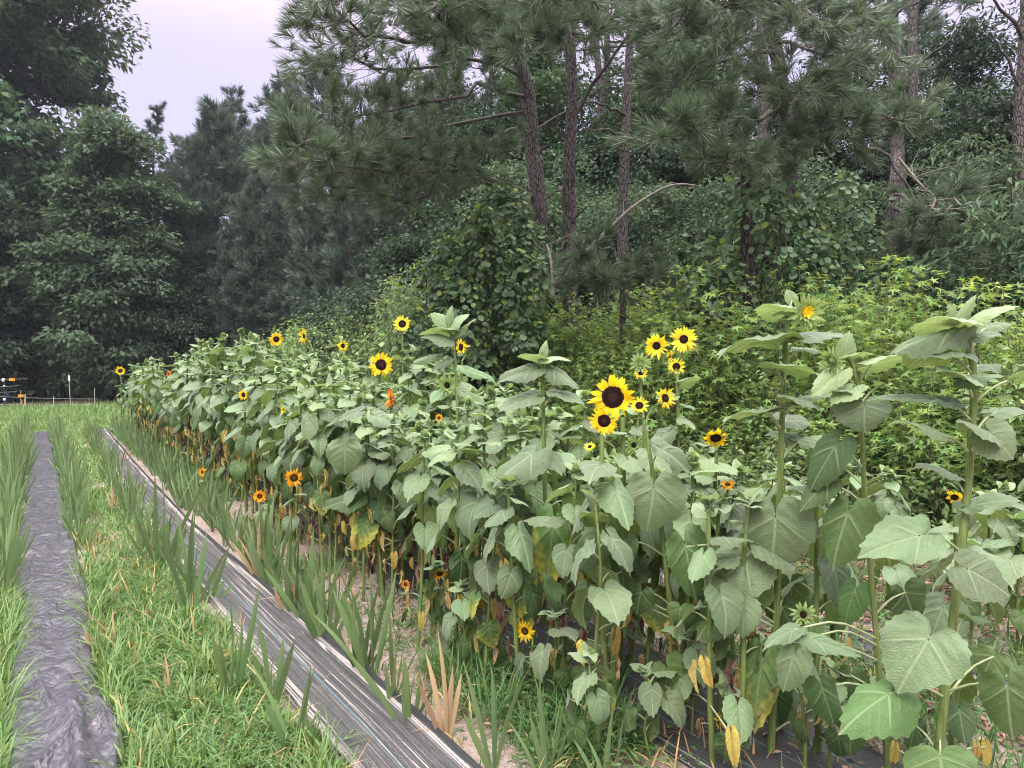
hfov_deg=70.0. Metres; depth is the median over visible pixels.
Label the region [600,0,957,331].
pine tree
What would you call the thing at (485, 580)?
sunflower
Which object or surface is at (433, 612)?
sunflower
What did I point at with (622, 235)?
pine tree
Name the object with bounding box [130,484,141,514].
gladiolus
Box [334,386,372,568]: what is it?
sunflower
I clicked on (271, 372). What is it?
sunflower
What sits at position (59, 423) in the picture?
gladiolus
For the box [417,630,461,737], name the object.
dry gladiolus
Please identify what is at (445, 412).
sunflower
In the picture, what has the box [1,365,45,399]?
bush
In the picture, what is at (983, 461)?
sweetgum sapling
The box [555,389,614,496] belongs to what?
sunflower
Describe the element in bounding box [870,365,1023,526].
sweetgum sapling
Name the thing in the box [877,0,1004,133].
woodland pine
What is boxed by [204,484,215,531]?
gladiolus
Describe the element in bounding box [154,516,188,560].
gladiolus
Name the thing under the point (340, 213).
woodland pine
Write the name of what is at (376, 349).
sunflower
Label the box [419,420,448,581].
sunflower
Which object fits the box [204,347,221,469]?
sunflower
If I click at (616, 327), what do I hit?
sweetgum sapling
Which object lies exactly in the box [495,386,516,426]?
sunflower
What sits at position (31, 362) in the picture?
understory tree
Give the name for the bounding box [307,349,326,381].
sunflower
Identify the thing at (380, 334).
sweetgum sapling
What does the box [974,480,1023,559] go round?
sunflower
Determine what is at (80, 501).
gladiolus
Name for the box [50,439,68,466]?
gladiolus
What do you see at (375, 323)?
leafy bush
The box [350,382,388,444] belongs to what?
sunflower
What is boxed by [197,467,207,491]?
sunflower
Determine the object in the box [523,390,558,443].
sunflower
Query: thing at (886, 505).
sunflower
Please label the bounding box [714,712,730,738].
sunflower
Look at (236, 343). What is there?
sunflower
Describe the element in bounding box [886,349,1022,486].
leafy bush
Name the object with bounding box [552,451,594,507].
sunflower
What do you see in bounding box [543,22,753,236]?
woodland tree
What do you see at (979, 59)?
holly tree
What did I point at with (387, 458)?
sunflower
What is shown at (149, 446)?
gladiolus
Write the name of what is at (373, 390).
sunflower
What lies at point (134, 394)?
sunflower
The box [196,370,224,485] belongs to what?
sunflower
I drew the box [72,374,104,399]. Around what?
bush
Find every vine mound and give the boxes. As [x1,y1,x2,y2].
[391,232,501,416]
[417,182,579,435]
[629,233,759,445]
[652,108,859,447]
[764,169,919,363]
[858,239,1023,361]
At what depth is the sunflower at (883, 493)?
6.03 m
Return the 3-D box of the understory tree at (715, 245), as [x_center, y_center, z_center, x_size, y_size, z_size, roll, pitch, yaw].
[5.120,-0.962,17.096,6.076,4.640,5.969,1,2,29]
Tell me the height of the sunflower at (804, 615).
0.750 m
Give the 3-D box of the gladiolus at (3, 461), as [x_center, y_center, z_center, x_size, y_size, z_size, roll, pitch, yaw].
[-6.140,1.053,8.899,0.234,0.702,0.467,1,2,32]
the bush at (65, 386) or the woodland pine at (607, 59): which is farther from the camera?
the bush at (65, 386)
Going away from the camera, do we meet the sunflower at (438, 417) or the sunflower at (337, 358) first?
the sunflower at (438, 417)
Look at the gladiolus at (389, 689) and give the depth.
3.42 m
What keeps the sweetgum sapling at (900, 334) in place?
on the ground at (468, 747)
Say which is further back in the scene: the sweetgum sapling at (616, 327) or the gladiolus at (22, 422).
the gladiolus at (22, 422)
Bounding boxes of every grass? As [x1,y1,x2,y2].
[0,398,184,434]
[0,427,375,767]
[71,509,960,767]
[107,418,1023,767]
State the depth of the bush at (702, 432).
9.14 m
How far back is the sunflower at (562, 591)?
3.39 m
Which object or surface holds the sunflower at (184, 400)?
on the ground at (468, 747)
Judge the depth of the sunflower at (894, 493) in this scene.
6.32 m
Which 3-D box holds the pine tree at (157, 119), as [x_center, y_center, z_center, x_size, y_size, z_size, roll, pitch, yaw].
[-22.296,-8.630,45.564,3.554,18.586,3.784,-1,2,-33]
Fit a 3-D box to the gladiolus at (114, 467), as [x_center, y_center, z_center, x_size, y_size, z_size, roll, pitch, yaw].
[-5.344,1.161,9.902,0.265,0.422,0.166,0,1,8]
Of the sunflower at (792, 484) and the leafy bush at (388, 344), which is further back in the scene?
the leafy bush at (388, 344)
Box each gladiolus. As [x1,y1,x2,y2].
[0,423,33,448]
[0,429,28,468]
[0,434,36,496]
[0,444,25,490]
[0,447,30,487]
[0,449,25,503]
[0,455,24,474]
[0,476,26,517]
[0,482,29,518]
[0,486,21,521]
[0,495,21,526]
[0,501,13,540]
[0,505,31,581]
[0,505,37,572]
[0,509,15,550]
[0,531,31,598]
[1,445,30,468]
[1,453,30,483]
[1,456,36,504]
[1,468,18,520]
[1,469,23,503]
[1,501,15,571]
[2,428,30,456]
[2,450,24,484]
[2,503,28,531]
[4,421,31,442]
[5,434,43,474]
[6,435,34,473]
[6,440,24,454]
[7,453,28,474]
[8,419,26,444]
[9,436,19,464]
[13,419,36,438]
[14,412,30,433]
[16,409,28,428]
[20,434,35,460]
[44,413,63,431]
[48,412,68,430]
[48,419,65,434]
[49,421,67,438]
[49,427,72,450]
[49,439,75,471]
[50,423,71,438]
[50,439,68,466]
[53,428,75,457]
[55,439,86,475]
[55,440,75,476]
[56,429,77,457]
[56,452,77,477]
[56,457,97,507]
[56,481,92,530]
[57,445,71,463]
[58,460,85,490]
[58,468,78,504]
[58,468,87,498]
[60,491,90,536]
[60,493,103,542]
[61,443,78,470]
[62,443,91,489]
[66,443,84,480]
[67,481,90,519]
[67,483,82,519]
[68,466,80,518]
[82,423,94,437]
[82,506,98,545]
[84,623,95,650]
[85,609,117,641]
[88,430,105,447]
[89,429,100,455]
[89,433,104,456]
[96,445,119,466]
[97,454,115,478]
[98,457,123,488]
[99,437,119,458]
[99,451,117,470]
[100,442,116,462]
[101,454,116,470]
[104,445,127,476]
[105,481,118,511]
[106,456,124,481]
[108,413,123,426]
[109,469,134,501]
[111,410,129,440]
[111,455,134,494]
[112,412,129,432]
[112,467,128,491]
[112,479,145,524]
[113,477,147,515]
[114,474,140,507]
[116,415,133,441]
[118,455,211,564]
[119,477,148,502]
[124,431,139,449]
[127,470,139,507]
[128,425,155,455]
[128,436,144,456]
[130,429,141,450]
[130,431,140,460]
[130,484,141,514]
[132,499,159,529]
[133,516,161,551]
[134,432,152,454]
[136,430,146,463]
[137,494,150,534]
[138,512,172,546]
[139,426,153,464]
[141,426,163,465]
[141,448,163,475]
[143,435,159,466]
[148,438,157,470]
[151,509,188,557]
[152,436,167,467]
[152,440,180,480]
[153,653,181,700]
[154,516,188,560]
[155,446,176,466]
[157,460,173,489]
[158,503,231,609]
[159,453,180,482]
[160,448,192,491]
[163,518,188,570]
[166,467,188,498]
[167,459,181,485]
[167,472,195,507]
[169,458,199,509]
[171,532,195,579]
[171,545,210,583]
[175,447,197,503]
[183,460,209,515]
[187,478,235,528]
[189,471,199,495]
[193,550,234,602]
[198,479,230,524]
[199,466,220,519]
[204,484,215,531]
[205,480,251,538]
[207,504,235,545]
[212,586,267,694]
[215,503,253,551]
[216,505,235,531]
[227,493,284,573]
[227,506,263,547]
[231,517,275,576]
[239,510,256,544]
[243,506,298,587]
[244,508,276,555]
[246,657,335,751]
[247,532,284,570]
[252,615,294,704]
[257,512,294,594]
[264,526,324,617]
[270,526,309,611]
[273,527,282,573]
[274,544,305,598]
[274,583,294,609]
[287,547,339,602]
[296,546,361,640]
[306,539,339,638]
[312,556,345,615]
[314,548,395,674]
[327,576,398,668]
[352,611,427,698]
[370,632,456,720]
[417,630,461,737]
[457,662,527,767]
[509,675,571,767]
[573,700,625,767]
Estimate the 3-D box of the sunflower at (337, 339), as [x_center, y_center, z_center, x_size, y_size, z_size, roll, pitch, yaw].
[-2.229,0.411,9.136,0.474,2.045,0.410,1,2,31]
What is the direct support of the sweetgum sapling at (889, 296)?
on the ground at (468, 747)
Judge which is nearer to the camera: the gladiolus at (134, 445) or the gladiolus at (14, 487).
the gladiolus at (14, 487)
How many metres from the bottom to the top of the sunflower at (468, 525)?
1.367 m
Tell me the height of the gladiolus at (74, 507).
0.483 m
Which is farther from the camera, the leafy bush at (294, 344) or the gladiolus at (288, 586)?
the leafy bush at (294, 344)
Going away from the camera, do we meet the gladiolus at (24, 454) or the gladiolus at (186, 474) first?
the gladiolus at (186, 474)
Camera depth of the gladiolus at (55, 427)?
15.33 m
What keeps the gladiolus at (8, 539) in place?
on the ground at (468, 747)
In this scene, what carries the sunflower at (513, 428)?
on the ground at (468, 747)
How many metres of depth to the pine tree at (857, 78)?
18.95 m
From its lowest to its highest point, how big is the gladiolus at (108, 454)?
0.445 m
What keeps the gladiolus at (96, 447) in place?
on the ground at (468, 747)
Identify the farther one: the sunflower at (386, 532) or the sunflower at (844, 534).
the sunflower at (386, 532)
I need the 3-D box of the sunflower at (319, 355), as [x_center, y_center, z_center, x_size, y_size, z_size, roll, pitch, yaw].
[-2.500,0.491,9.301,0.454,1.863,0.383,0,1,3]
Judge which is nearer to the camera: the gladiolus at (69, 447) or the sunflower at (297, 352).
the sunflower at (297, 352)
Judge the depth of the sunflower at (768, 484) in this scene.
6.92 m
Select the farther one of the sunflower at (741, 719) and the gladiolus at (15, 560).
the gladiolus at (15, 560)
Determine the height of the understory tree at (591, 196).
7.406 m
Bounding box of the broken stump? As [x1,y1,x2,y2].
[740,166,761,369]
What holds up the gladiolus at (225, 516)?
on the ground at (468, 747)
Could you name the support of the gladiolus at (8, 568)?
on the ground at (468, 747)
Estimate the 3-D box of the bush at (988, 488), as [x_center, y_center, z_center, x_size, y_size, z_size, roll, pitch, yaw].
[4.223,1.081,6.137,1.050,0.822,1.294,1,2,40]
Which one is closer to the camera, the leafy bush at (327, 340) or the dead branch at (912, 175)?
the dead branch at (912, 175)
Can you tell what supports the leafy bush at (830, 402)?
on the ground at (468, 747)
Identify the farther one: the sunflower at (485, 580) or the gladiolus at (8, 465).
the gladiolus at (8, 465)
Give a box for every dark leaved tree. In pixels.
[860,126,1023,350]
[877,175,1023,373]
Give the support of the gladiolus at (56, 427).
on the ground at (468, 747)
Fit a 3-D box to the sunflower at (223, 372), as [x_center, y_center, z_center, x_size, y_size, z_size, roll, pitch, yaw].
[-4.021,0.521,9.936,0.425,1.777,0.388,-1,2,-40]
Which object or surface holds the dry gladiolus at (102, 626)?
on the ground at (468, 747)
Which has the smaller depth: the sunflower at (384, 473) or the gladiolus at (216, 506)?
the sunflower at (384, 473)
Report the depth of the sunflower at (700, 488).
3.53 m
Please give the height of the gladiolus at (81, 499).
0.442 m
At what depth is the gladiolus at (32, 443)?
12.34 m
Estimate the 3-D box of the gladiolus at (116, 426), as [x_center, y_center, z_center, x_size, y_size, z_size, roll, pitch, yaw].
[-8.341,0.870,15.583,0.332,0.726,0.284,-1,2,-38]
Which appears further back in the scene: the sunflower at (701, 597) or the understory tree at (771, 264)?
the understory tree at (771, 264)
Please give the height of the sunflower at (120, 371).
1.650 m
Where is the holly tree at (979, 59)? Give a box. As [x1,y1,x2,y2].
[847,0,1019,221]
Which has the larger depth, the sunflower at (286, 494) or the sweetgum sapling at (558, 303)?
the sweetgum sapling at (558, 303)
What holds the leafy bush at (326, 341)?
on the ground at (468, 747)
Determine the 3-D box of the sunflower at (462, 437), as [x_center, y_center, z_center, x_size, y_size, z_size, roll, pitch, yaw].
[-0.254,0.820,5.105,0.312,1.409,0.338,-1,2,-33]
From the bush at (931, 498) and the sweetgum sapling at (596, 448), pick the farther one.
the sweetgum sapling at (596, 448)
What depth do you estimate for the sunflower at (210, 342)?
11.42 m
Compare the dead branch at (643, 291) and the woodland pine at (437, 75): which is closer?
the dead branch at (643, 291)
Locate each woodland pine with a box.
[168,209,223,348]
[195,193,267,361]
[210,167,300,352]
[232,115,348,349]
[243,178,303,339]
[265,173,337,343]
[271,151,371,348]
[304,156,381,322]
[319,73,440,307]
[322,121,398,301]
[366,89,425,238]
[384,44,487,242]
[431,5,550,131]
[493,55,562,177]
[535,0,681,175]
[636,0,756,204]
[650,0,790,86]
[792,0,952,144]
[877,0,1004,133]
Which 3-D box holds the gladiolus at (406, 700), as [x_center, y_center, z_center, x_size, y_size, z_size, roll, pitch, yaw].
[-0.434,1.311,3.205,0.347,0.466,0.209,-1,2,-33]
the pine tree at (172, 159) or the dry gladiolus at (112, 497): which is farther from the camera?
the pine tree at (172, 159)
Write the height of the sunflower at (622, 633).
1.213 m
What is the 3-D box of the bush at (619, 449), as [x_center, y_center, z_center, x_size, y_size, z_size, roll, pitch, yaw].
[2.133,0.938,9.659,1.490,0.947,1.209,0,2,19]
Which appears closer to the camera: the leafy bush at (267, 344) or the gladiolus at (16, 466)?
the gladiolus at (16, 466)
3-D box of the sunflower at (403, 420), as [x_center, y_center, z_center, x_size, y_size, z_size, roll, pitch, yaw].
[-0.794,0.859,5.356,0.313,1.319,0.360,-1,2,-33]
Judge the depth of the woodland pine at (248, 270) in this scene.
34.91 m
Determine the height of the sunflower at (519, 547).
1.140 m
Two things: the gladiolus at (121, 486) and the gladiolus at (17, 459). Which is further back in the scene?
the gladiolus at (17, 459)
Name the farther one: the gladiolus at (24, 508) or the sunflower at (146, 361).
the sunflower at (146, 361)
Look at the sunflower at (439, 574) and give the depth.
4.39 m
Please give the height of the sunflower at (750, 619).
1.170 m
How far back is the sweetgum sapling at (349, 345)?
19.34 m
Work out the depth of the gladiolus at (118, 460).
10.23 m
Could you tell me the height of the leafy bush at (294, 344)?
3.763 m
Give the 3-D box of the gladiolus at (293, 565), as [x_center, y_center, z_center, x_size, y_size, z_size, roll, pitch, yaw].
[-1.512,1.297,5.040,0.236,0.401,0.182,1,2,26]
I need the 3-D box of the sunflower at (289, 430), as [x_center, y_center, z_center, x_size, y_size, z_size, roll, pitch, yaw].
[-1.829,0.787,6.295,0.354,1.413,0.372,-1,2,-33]
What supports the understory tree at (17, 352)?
on the ground at (468, 747)
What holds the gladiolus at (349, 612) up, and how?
on the ground at (468, 747)
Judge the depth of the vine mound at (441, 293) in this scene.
12.63 m
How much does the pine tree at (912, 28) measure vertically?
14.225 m
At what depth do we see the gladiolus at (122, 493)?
8.15 m
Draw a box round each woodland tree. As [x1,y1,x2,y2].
[28,209,61,282]
[330,216,419,288]
[331,62,481,266]
[379,104,476,281]
[390,77,563,243]
[419,42,647,247]
[541,97,701,227]
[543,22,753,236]
[581,50,756,236]
[712,36,946,265]
[821,111,1007,241]
[875,67,1015,233]
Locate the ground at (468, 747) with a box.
[0,397,1023,767]
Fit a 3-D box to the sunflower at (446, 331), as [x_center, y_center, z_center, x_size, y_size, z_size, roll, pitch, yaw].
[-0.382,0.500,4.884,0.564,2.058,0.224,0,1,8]
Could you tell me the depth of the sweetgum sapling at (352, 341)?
19.58 m
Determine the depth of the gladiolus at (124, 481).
8.65 m
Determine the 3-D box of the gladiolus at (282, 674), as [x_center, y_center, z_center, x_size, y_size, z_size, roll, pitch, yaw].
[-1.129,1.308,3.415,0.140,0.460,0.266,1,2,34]
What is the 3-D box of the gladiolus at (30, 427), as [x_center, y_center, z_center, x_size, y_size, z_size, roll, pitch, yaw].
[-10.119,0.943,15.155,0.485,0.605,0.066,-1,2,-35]
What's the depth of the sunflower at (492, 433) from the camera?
4.51 m
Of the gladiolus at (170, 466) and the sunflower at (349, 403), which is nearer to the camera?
the sunflower at (349, 403)
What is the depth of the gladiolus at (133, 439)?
13.22 m
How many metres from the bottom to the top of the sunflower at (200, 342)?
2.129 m
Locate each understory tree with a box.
[0,181,57,402]
[0,294,65,398]
[0,320,51,375]
[18,317,82,397]
[38,321,90,397]
[57,270,237,399]
[170,330,217,371]
[288,232,429,376]
[321,209,518,372]
[364,221,557,353]
[412,142,637,324]
[511,260,629,360]
[527,175,725,336]
[545,180,664,287]
[577,225,770,343]
[610,239,773,336]
[630,223,736,261]
[643,134,864,298]
[701,228,881,328]
[724,177,946,313]
[828,237,914,329]
[853,212,994,319]
[873,261,997,307]
[930,268,1023,365]
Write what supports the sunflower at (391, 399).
on the ground at (468, 747)
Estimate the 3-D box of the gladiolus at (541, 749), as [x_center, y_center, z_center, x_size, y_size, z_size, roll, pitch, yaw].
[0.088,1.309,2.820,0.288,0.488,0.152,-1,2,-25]
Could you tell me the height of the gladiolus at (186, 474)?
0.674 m
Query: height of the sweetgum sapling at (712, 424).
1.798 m
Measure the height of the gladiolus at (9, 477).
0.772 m
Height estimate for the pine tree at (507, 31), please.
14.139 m
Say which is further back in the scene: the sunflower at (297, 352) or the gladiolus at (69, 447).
the gladiolus at (69, 447)
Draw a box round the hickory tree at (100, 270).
[0,104,212,400]
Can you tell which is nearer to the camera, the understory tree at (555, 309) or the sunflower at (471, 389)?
the sunflower at (471, 389)
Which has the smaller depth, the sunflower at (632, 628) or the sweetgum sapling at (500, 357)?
the sunflower at (632, 628)
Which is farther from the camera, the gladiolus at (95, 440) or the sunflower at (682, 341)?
the gladiolus at (95, 440)
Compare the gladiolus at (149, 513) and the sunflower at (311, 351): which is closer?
the gladiolus at (149, 513)
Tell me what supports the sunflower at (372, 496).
on the ground at (468, 747)
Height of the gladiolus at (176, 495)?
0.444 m
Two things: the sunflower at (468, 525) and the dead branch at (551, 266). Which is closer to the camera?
the sunflower at (468, 525)
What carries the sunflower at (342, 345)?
on the ground at (468, 747)
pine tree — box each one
[143,101,176,258]
[146,94,282,342]
[155,134,221,318]
[187,83,259,294]
[222,122,306,338]
[233,68,317,338]
[241,0,635,316]
[267,45,363,309]
[542,0,662,344]
[546,216,677,382]
[575,1,724,332]
[592,31,605,213]
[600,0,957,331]
[756,5,770,264]
[793,0,971,218]
[853,1,858,239]
[868,147,1023,327]
[908,0,918,193]
[990,0,1023,289]
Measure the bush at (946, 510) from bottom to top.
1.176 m
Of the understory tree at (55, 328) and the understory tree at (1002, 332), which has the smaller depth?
the understory tree at (1002, 332)
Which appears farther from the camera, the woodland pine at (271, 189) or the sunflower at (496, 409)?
the woodland pine at (271, 189)
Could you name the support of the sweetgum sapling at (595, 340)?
on the ground at (468, 747)
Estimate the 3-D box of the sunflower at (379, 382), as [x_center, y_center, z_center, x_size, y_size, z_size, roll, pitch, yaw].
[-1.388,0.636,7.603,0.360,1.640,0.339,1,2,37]
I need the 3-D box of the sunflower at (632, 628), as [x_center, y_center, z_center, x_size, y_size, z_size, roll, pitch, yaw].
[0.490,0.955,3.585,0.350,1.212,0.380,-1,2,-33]
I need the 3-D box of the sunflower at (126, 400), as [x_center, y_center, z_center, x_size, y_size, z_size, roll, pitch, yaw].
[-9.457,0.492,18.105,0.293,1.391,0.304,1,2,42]
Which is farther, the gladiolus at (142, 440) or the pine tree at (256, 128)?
the pine tree at (256, 128)
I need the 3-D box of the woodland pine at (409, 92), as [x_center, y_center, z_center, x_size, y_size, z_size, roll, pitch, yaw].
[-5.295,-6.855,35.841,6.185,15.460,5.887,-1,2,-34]
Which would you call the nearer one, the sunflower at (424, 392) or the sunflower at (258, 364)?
the sunflower at (424, 392)
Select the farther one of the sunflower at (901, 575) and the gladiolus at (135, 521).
the gladiolus at (135, 521)
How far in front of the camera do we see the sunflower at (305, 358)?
7.83 m
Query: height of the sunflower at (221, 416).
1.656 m
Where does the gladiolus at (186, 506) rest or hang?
on the ground at (468, 747)
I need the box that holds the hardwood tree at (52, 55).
[0,0,151,316]
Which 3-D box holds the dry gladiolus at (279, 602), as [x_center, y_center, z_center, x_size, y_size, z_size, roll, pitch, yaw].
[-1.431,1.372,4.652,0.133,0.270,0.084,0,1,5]
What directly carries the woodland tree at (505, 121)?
on the ground at (468, 747)
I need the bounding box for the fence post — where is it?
[2,378,5,402]
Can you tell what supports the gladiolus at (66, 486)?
on the ground at (468, 747)
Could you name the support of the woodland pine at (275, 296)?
on the ground at (468, 747)
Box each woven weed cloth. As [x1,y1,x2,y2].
[96,427,482,767]
[159,431,903,767]
[648,569,1007,714]
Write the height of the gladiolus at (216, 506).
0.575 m
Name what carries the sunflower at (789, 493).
on the ground at (468, 747)
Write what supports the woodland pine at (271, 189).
on the ground at (468, 747)
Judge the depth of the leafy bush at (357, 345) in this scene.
18.26 m
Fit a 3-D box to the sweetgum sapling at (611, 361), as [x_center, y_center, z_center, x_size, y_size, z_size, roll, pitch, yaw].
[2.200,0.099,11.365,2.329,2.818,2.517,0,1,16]
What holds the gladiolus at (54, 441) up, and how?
on the ground at (468, 747)
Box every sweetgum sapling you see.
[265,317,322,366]
[326,313,377,377]
[344,305,397,375]
[368,324,397,390]
[470,323,537,418]
[476,289,594,449]
[491,278,588,353]
[493,366,577,446]
[494,305,583,378]
[512,374,595,450]
[516,301,610,370]
[523,349,617,452]
[524,301,619,417]
[536,289,655,445]
[554,388,635,457]
[559,303,647,392]
[568,304,688,450]
[576,300,719,456]
[580,282,652,385]
[585,290,663,378]
[593,400,690,481]
[594,275,736,441]
[599,363,705,454]
[607,265,790,480]
[636,289,762,433]
[637,251,783,385]
[657,364,788,476]
[672,258,886,451]
[707,373,842,486]
[717,285,904,405]
[749,273,953,395]
[755,397,868,497]
[763,284,920,471]
[780,254,988,473]
[790,272,1012,428]
[793,391,938,511]
[816,276,1023,496]
[851,268,1023,431]
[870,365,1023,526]
[902,282,1023,478]
[941,397,1023,542]
[950,319,1023,389]
[984,326,1023,439]
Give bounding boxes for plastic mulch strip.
[6,431,123,767]
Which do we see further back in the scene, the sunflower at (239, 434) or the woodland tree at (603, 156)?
the woodland tree at (603, 156)
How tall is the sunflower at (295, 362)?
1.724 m
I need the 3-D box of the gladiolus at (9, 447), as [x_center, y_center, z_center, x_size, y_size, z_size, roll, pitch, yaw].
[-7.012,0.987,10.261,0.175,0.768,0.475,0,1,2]
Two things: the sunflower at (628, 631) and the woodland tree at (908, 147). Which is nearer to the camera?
the sunflower at (628, 631)
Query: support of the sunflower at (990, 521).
on the ground at (468, 747)
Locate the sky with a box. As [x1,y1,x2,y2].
[0,0,1019,323]
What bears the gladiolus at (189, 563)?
on the ground at (468, 747)
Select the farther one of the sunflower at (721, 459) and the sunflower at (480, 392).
the sunflower at (480, 392)
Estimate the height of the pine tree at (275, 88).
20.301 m
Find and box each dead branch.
[531,219,572,295]
[579,182,698,256]
[638,208,700,296]
[897,147,982,248]
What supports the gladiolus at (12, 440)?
on the ground at (468, 747)
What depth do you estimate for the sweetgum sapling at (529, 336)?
14.34 m
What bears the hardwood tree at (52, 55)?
on the ground at (468, 747)
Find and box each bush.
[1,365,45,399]
[3,368,45,399]
[22,359,80,400]
[36,368,80,398]
[40,366,88,398]
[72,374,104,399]
[258,328,290,357]
[264,324,310,366]
[275,313,341,379]
[306,310,372,379]
[313,303,385,384]
[313,307,352,379]
[330,291,378,353]
[345,274,408,352]
[346,302,392,382]
[358,308,422,401]
[369,282,424,375]
[370,267,461,391]
[373,262,469,393]
[375,242,473,383]
[607,418,673,459]
[617,421,721,481]
[680,429,765,485]
[700,430,811,503]
[719,450,796,499]
[733,343,874,482]
[741,452,802,494]
[755,418,870,484]
[759,426,902,514]
[789,431,893,505]
[804,359,885,441]
[841,353,988,512]
[856,366,960,455]
[866,442,957,515]
[883,433,1023,545]
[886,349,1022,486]
[886,467,949,523]
[887,441,981,526]
[894,474,1001,534]
[907,458,1022,551]
[930,345,1023,500]
[930,371,1023,470]
[945,464,1023,553]
[956,333,1023,545]
[990,382,1023,509]
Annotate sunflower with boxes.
[115,366,125,415]
[124,384,133,426]
[126,365,141,434]
[127,364,136,419]
[127,366,141,424]
[128,363,140,430]
[131,366,150,439]
[131,373,141,430]
[134,391,143,430]
[140,362,152,438]
[142,358,159,442]
[144,361,164,446]
[148,365,164,441]
[149,356,165,379]
[157,358,169,433]
[157,379,167,444]
[159,379,171,447]
[159,379,175,452]
[164,352,185,448]
[165,379,178,451]
[168,377,184,459]
[168,379,179,456]
[169,379,186,459]
[172,362,185,378]
[173,354,196,464]
[177,360,204,470]
[177,372,193,456]
[181,364,201,463]
[182,351,214,477]
[184,359,192,454]
[188,337,208,446]
[188,341,207,456]
[188,345,214,467]
[189,348,196,363]
[190,337,218,459]
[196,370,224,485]
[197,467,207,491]
[199,332,237,475]
[202,357,232,478]
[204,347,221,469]
[208,336,236,477]
[208,367,238,488]
[210,361,238,499]
[223,365,247,486]
[223,390,260,522]
[224,370,259,504]
[225,327,249,482]
[226,340,240,383]
[226,357,237,461]
[231,337,245,367]
[231,357,253,501]
[233,335,269,489]
[235,333,265,457]
[235,375,260,513]
[236,331,267,490]
[237,367,272,511]
[247,368,279,509]
[253,489,270,525]
[255,406,289,535]
[256,347,289,491]
[256,365,293,527]
[258,340,265,349]
[262,350,274,462]
[263,347,279,377]
[268,332,283,347]
[271,364,293,489]
[273,348,291,402]
[273,412,312,532]
[275,369,305,541]
[276,362,292,401]
[278,372,314,530]
[278,394,312,552]
[280,467,309,567]
[282,347,293,373]
[286,360,307,505]
[288,347,302,393]
[290,380,342,567]
[290,400,326,544]
[296,353,327,384]
[297,363,317,516]
[298,329,322,377]
[298,352,328,508]
[306,368,331,525]
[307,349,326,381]
[309,349,328,383]
[314,392,344,567]
[316,393,344,559]
[319,335,343,389]
[320,362,342,393]
[321,366,344,536]
[323,385,363,579]
[323,406,426,599]
[325,355,359,537]
[328,353,341,495]
[328,367,364,560]
[328,372,357,555]
[329,362,346,520]
[331,340,353,373]
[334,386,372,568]
[338,361,359,488]
[343,410,389,601]
[344,393,379,569]
[350,352,366,404]
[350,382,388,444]
[354,342,389,405]
[356,427,390,583]
[360,413,389,564]
[360,427,396,587]
[365,382,384,414]
[366,382,385,405]
[367,412,410,595]
[367,413,420,603]
[368,352,393,411]
[371,374,392,409]
[375,381,406,537]
[375,413,406,576]
[379,315,413,409]
[380,384,402,412]
[381,383,402,429]
[382,385,402,411]
[384,389,416,565]
[386,384,407,412]
[393,383,418,427]
[393,429,453,651]
[394,355,424,553]
[394,412,421,580]
[395,419,434,590]
[397,344,427,424]
[400,580,411,626]
[407,398,437,559]
[411,414,454,592]
[413,306,494,467]
[415,357,465,551]
[415,364,449,418]
[417,354,445,419]
[419,368,437,394]
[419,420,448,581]
[422,420,461,580]
[422,557,445,633]
[424,359,451,437]
[425,428,497,665]
[428,413,445,546]
[428,420,468,593]
[431,568,446,633]
[434,375,460,541]
[439,395,487,593]
[442,578,487,678]
[443,360,474,421]
[447,396,470,534]
[448,420,532,669]
[451,338,476,418]
[458,395,502,597]
[459,385,483,552]
[459,386,483,577]
[459,405,487,557]
[464,470,526,677]
[470,385,510,590]
[477,416,518,618]
[482,380,499,420]
[482,473,542,682]
[492,415,552,638]
[493,340,588,668]
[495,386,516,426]
[496,399,509,458]
[503,407,540,445]
[504,407,539,455]
[510,386,540,436]
[514,619,545,697]
[515,407,564,648]
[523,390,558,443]
[523,459,586,705]
[529,608,578,708]
[533,404,576,624]
[548,447,579,620]
[550,406,581,604]
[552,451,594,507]
[553,410,582,495]
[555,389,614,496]
[558,628,609,694]
[566,641,613,767]
[570,480,633,756]
[571,407,640,732]
[580,454,609,637]
[581,441,594,484]
[581,458,644,686]
[583,449,628,631]
[586,449,608,622]
[587,375,654,702]
[594,430,740,767]
[598,618,641,684]
[605,453,641,660]
[619,661,686,759]
[620,407,654,621]
[625,353,675,673]
[625,468,671,680]
[644,326,702,643]
[651,425,690,643]
[661,625,728,732]
[664,446,718,654]
[665,289,843,753]
[666,493,720,653]
[672,448,731,652]
[674,427,747,683]
[674,491,752,763]
[680,440,731,526]
[691,488,734,728]
[704,487,796,763]
[710,456,742,527]
[711,480,742,670]
[714,674,753,767]
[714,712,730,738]
[717,458,750,670]
[732,484,795,672]
[762,331,926,767]
[762,460,788,497]
[762,479,776,487]
[767,461,802,515]
[770,601,820,767]
[781,449,850,751]
[784,688,799,726]
[786,480,806,492]
[794,496,858,680]
[805,656,857,767]
[823,498,834,511]
[838,295,1023,767]
[841,458,872,504]
[865,557,915,619]
[867,464,908,514]
[867,469,910,521]
[870,672,918,754]
[872,476,898,496]
[919,491,1015,746]
[930,520,952,585]
[932,531,1010,649]
[956,488,993,537]
[969,489,1014,624]
[973,475,1005,539]
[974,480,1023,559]
[981,510,1023,661]
[1011,479,1023,513]
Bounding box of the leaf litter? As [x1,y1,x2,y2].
[188,483,1016,767]
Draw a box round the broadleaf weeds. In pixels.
[79,481,1023,767]
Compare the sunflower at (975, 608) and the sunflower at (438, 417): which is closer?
the sunflower at (975, 608)
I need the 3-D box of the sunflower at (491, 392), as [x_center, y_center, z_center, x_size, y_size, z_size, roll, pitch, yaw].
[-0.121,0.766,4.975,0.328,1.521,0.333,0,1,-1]

